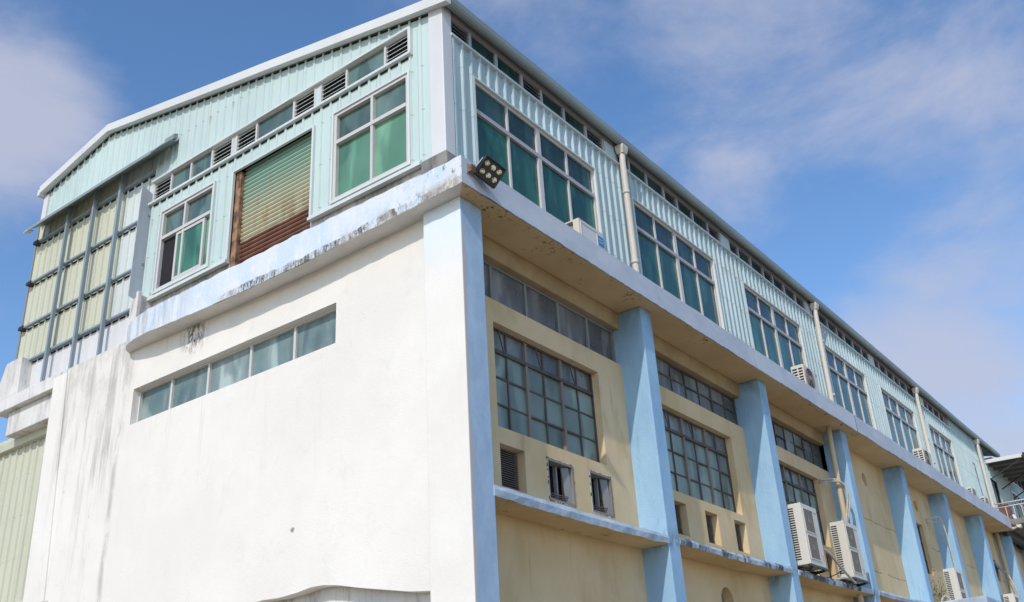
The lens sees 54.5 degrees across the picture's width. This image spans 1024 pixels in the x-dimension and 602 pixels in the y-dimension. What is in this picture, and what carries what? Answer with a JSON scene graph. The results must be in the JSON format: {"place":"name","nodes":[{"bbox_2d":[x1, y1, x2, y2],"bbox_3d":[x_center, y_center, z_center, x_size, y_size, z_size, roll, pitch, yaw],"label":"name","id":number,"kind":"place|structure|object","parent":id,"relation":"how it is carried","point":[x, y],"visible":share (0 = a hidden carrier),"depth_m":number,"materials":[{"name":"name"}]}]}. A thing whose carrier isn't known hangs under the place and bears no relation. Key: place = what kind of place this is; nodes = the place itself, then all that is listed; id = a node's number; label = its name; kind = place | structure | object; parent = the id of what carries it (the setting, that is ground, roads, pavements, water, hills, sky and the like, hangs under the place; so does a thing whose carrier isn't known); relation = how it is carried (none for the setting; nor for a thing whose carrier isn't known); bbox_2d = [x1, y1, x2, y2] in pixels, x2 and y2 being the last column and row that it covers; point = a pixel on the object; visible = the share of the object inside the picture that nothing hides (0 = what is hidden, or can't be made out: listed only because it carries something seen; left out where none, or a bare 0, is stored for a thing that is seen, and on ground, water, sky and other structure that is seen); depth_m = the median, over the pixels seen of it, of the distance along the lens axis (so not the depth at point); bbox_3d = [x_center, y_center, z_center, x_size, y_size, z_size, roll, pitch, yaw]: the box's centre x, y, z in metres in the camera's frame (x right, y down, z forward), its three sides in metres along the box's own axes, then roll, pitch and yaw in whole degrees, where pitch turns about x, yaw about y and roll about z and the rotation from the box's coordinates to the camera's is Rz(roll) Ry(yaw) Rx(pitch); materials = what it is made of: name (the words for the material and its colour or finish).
{"place":"outdoors","nodes":[
{"label":"outdoors","id":0,"kind":"place"},
{"bbox_2d":[0,0,1023,457],"label":"sky","id":1,"kind":"structure","parent":0,"point":[872,151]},
{"label":"ground","id":2,"kind":"structure","parent":0,"visible":0},
{"bbox_2d":[0,426,46,601],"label":"metal shed","id":3,"kind":"structure","parent":2,"relation":"on","point":[21,459],"depth_m":17.24,"materials":[{"name":"beige metal"}]},
{"bbox_2d":[0,0,1023,601],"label":"factory building","id":4,"kind":"structure","parent":2,"relation":"on","point":[328,320],"depth_m":14.59,"materials":[{"name":"paint"}]},
{"bbox_2d":[151,181,216,294],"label":"cladding window","id":5,"kind":"structure","parent":4,"relation":"in","point":[185,231],"depth_m":16.28,"materials":[{"name":"glass"}]},
{"bbox_2d":[137,308,335,421],"bbox_3d":[-3.977,0.997,14.184,4.459,0.582,0.060,-21,-31,32],"label":"strip window","id":6,"kind":"structure","parent":4,"relation":"in","point":[318,332],"depth_m":14.13,"materials":[{"name":"glass"}]},
{"bbox_2d":[153,32,407,199],"bbox_3d":[-3.826,-2.776,15.813,6.030,0.422,0.107,-21,-31,32],"label":"ribbon window","id":7,"kind":"structure","parent":4,"relation":"in","point":[378,58],"depth_m":15.64,"materials":[{"name":"metal"}]},
{"bbox_2d":[329,69,410,204],"bbox_3d":[-1.982,-2.291,14.043,1.540,1.580,0.115,-21,-31,32],"label":"cladding window","id":8,"kind":"structure","parent":4,"relation":"in","point":[371,134],"depth_m":14.08,"materials":[{"name":"glass"}]},
{"bbox_2d":[466,155,506,188],"bbox_3d":[-0.320,-1.577,12.088,0.498,0.374,0.229,15,-31,-33],"label":"floodlight","id":9,"kind":"object","parent":4,"relation":"attached to","point":[488,170],"visible":1,"depth_m":12.07,"materials":[{"name":"black metal"}]},
{"bbox_2d":[473,75,604,247],"bbox_3d":[0.432,-1.913,14.886,0.097,1.725,3.210,-21,-31,32],"label":"cladding window","id":10,"kind":"structure","parent":4,"relation":"in","point":[539,166],"depth_m":14.87,"materials":[{"name":"glass"}]},
{"bbox_2d":[493,327,599,462],"bbox_3d":[0.444,1.305,13.272,0.072,1.395,2.460,-21,-31,32],"label":"grid window","id":11,"kind":"structure","parent":4,"relation":"in","point":[543,397],"depth_m":13.28,"materials":[{"name":"grey glass"}]},
{"bbox_2d":[483,259,615,361],"bbox_3d":[0.395,0.131,13.848,0.050,0.583,3.860,-21,-31,32],"label":"transom window","id":12,"kind":"structure","parent":4,"relation":"in","point":[502,287],"depth_m":13.99,"materials":[{"name":"glass"}]},
{"bbox_2d":[546,456,576,507],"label":"hopper window","id":13,"kind":"structure","parent":4,"relation":"in","point":[567,474],"depth_m":12.88,"materials":[{"name":"grey glass"}]},
{"bbox_2d":[565,218,604,249],"bbox_3d":[1.012,-0.868,14.481,0.392,0.370,0.660,-21,-31,32],"label":"window air conditioner","id":14,"kind":"object","parent":4,"relation":"on","point":[586,230],"depth_m":14.33,"materials":[{"name":"white plastic"}]},
{"bbox_2d":[589,470,614,517],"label":"hopper window","id":15,"kind":"structure","parent":4,"relation":"in","point":[605,481],"depth_m":13.59,"materials":[{"name":"grey metal"}]},
{"bbox_2d":[630,196,725,329],"bbox_3d":[3.041,-0.543,18.051,0.097,1.725,3.140,-21,-31,32],"label":"cladding window","id":16,"kind":"structure","parent":4,"relation":"in","point":[666,257],"depth_m":18.09,"materials":[{"name":"glass"}]},
{"bbox_2d":[656,356,737,424],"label":"transom window","id":17,"kind":"structure","parent":4,"relation":"in","point":[672,378],"depth_m":17.27,"materials":[{"name":"grey glass"}]},
{"bbox_2d":[662,408,735,512],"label":"grid window","id":18,"kind":"structure","parent":4,"relation":"in","point":[698,457],"depth_m":16.52,"materials":[{"name":"grey glass"}]},
{"bbox_2d":[451,14,948,426],"bbox_3d":[6.581,-0.023,23.181,0.150,0.524,24.850,-21,-31,32],"label":"ribbon window","id":19,"kind":"structure","parent":4,"relation":"in","point":[473,39],"depth_m":18.31,"materials":[{"name":"metal"}]},
{"bbox_2d":[742,280,808,372],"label":"cladding window","id":20,"kind":"structure","parent":4,"relation":"in","point":[778,337],"depth_m":21.27,"materials":[{"name":"glass"}]},
{"bbox_2d":[771,420,822,468],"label":"transom window","id":21,"kind":"structure","parent":4,"relation":"in","point":[786,439],"depth_m":20.55,"materials":[{"name":"grey glass"}]},
{"bbox_2d":[779,464,825,545],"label":"grid window","id":22,"kind":"structure","parent":4,"relation":"in","point":[797,487],"depth_m":19.94,"materials":[{"name":"grey glass"}]},
{"bbox_2d":[790,364,819,391],"bbox_3d":[6.105,1.684,20.612,0.296,0.545,0.764,-21,-31,32],"label":"outdoor unit","id":23,"kind":"object","parent":4,"relation":"on","point":[805,374],"visible":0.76,"depth_m":20.43,"materials":[{"name":"white metal"}]},
{"bbox_2d":[787,502,829,574],"bbox_3d":[5.116,4.318,17.770,0.690,1.200,0.910,-21,-31,32],"label":"outdoor condenser","id":24,"kind":"object","parent":4,"relation":"on","point":[807,540],"visible":0.95,"depth_m":17.48,"materials":[{"name":"grey metal"}]},
{"bbox_2d":[819,478,849,521],"bbox_3d":[6.685,4.230,20.300,0.522,1.257,0.371,15,-31,-33],"label":"refrigerant hose","id":25,"kind":"object","parent":4,"relation":"attached to","point":[824,480],"visible":0.82,"depth_m":20.46,"materials":[{"name":"white plastic"}]},
{"bbox_2d":[823,548,856,583],"bbox_3d":[5.943,4.930,18.401,0.303,0.548,1.470,-23,-32,35],"label":"refrigerant hose","id":26,"kind":"object","parent":4,"relation":"attached to","point":[849,578],"visible":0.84,"depth_m":18.41,"materials":[{"name":"grey plastic"}]},
{"bbox_2d":[826,426,863,601],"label":"drainpipe","id":27,"kind":"object","parent":4,"relation":"attached to","point":[837,476],"visible":0.61,"depth_m":20.70,"materials":[{"name":"beige plastic"}]},
{"bbox_2d":[829,520,869,586],"bbox_3d":[6.394,4.980,19.326,0.690,1.200,0.910,-21,-31,32],"label":"outdoor condenser","id":28,"kind":"object","parent":4,"relation":"on","point":[847,548],"visible":0.98,"depth_m":19.04,"materials":[{"name":"grey metal"}]},
{"bbox_2d":[823,343,876,429],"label":"cladding window","id":29,"kind":"structure","parent":4,"relation":"in","point":[849,384],"depth_m":24.62,"materials":[{"name":"glass"}]},
{"bbox_2d":[879,386,922,453],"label":"cladding window","id":30,"kind":"structure","parent":4,"relation":"in","point":[901,420],"depth_m":27.53,"materials":[{"name":"glass"}]},
{"bbox_2d":[912,447,933,467],"bbox_3d":[11.037,4.287,26.624,0.296,0.545,0.764,-21,-31,32],"label":"outdoor unit","id":31,"kind":"object","parent":4,"relation":"on","point":[921,453],"visible":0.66,"depth_m":26.43,"materials":[{"name":"white metal"}]},
{"bbox_2d":[917,525,929,573],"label":"narrow window","id":32,"kind":"structure","parent":4,"relation":"in","point":[922,546],"depth_m":25.76,"materials":[{"name":"grey glass"}]},
{"bbox_2d":[931,569,946,601],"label":"weed","id":33,"kind":"object","parent":4,"relation":"on","point":[940,594],"visible":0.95,"depth_m":23.87,"materials":[{"name":"brown plant"}]},
{"bbox_2d":[925,516,955,567],"bbox_3d":[11.161,6.362,25.864,0.453,1.671,0.985,-14,-28,20],"label":"refrigerant hose","id":34,"kind":"object","parent":4,"relation":"attached to","point":[941,523],"visible":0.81,"depth_m":26.34,"materials":[{"name":"grey plastic"}]},
{"bbox_2d":[927,422,963,487],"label":"cladding window","id":35,"kind":"structure","parent":4,"relation":"in","point":[943,447],"depth_m":30.69,"materials":[{"name":"glass"}]},
{"bbox_2d":[942,568,968,599],"bbox_3d":[10.788,7.255,24.407,0.690,1.200,0.910,-21,-31,32],"label":"outdoor condenser","id":36,"kind":"object","parent":4,"relation":"on","point":[955,583],"visible":0.82,"depth_m":24.16,"materials":[{"name":"grey metal"}]},
{"bbox_2d":[965,487,977,496],"bbox_3d":[13.855,5.830,29.939,0.226,0.340,0.554,-21,-31,32],"label":"outdoor unit","id":37,"kind":"object","parent":4,"relation":"on","point":[971,490],"visible":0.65,"depth_m":29.79,"materials":[{"name":"white metal"}]},
{"bbox_2d":[979,496,989,504],"bbox_3d":[14.804,6.342,31.120,0.226,0.340,0.554,-21,-31,32],"label":"outdoor unit","id":38,"kind":"object","parent":4,"relation":"on","point":[985,499],"visible":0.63,"depth_m":30.98,"materials":[{"name":"white metal"}]},
{"bbox_2d":[993,561,1004,572],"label":"propped window","id":39,"kind":"structure","parent":4,"relation":"in","point":[995,563],"depth_m":31.37,"materials":[{"name":"grey metal"}]},
{"bbox_2d":[995,532,1014,593],"bbox_3d":[16.099,11.191,30.807,0.120,8.006,0.200,-21,-31,32],"label":"drainpipe","id":40,"kind":"object","parent":4,"relation":"attached to","point":[1005,565],"visible":0.76,"depth_m":32.10,"materials":[{"name":"beige plastic"}]},
{"bbox_2d":[997,568,1019,598],"bbox_3d":[15.419,8.763,30.753,0.403,1.241,1.786,-11,-27,16],"label":"refrigerant hose","id":41,"kind":"object","parent":4,"relation":"attached to","point":[1012,582],"visible":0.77,"depth_m":31.40,"materials":[{"name":"white plastic"}]},
{"bbox_2d":[1003,593,1019,601],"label":"outdoor condenser","id":42,"kind":"object","parent":4,"relation":"on","point":[1011,597],"visible":1,"depth_m":28.73,"materials":[{"name":"grey metal"}]},
{"bbox_2d":[1012,514,1022,529],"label":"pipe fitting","id":43,"kind":"object","parent":4,"relation":"attached to","point":[1015,526],"visible":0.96,"depth_m":32.31,"materials":[{"name":"white plastic"}]},
{"bbox_2d":[985,458,1023,549],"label":"annex building","id":44,"kind":"structure","parent":2,"relation":"on","point":[1011,491],"depth_m":36.22,"materials":[{"name":"metal"}]},
{"bbox_2d":[991,481,999,510],"bbox_3d":[17.129,7.244,35.101,0.040,1.880,0.950,-21,-31,32],"label":"doorway","id":45,"kind":"structure","parent":44,"relation":"in","point":[992,482],"depth_m":35.50,"materials":[{"name":"grey metal"}]},
{"bbox_2d":[985,452,1023,497],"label":"canopy","id":46,"kind":"object","parent":44,"relation":"attached to","point":[1010,468],"visible":1,"depth_m":35.73,"materials":[{"name":"grey metal"}]},
{"bbox_2d":[990,458,1023,490],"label":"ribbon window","id":47,"kind":"structure","parent":44,"relation":"in","point":[1020,485],"depth_m":39.36,"materials":[{"name":"glass"}]},
{"bbox_2d":[995,499,1023,516],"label":"balcony railing","id":48,"kind":"object","parent":44,"relation":"on","point":[1010,505],"visible":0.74,"depth_m":33.38,"materials":[{"name":"metal"}]},
{"bbox_2d":[1011,490,1023,517],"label":"cladding window","id":49,"kind":"structure","parent":44,"relation":"in","point":[1018,507],"depth_m":37.89,"materials":[{"name":"metal"}]},
{"bbox_3d":[17.035,7.618,34.027,0.312,0.400,0.524,-21,-31,32],"label":"crate","id":50,"kind":"object","parent":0,"visible":0},
{"bbox_2d":[998,504,1012,515],"bbox_3d":[17.012,7.243,34.208,0.312,0.400,0.524,-21,-31,32],"label":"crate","id":51,"kind":"object","parent":50,"relation":"on","point":[1009,511],"visible":0.61,"depth_m":34.04,"materials":[{"name":"red plastic"}]}
]}

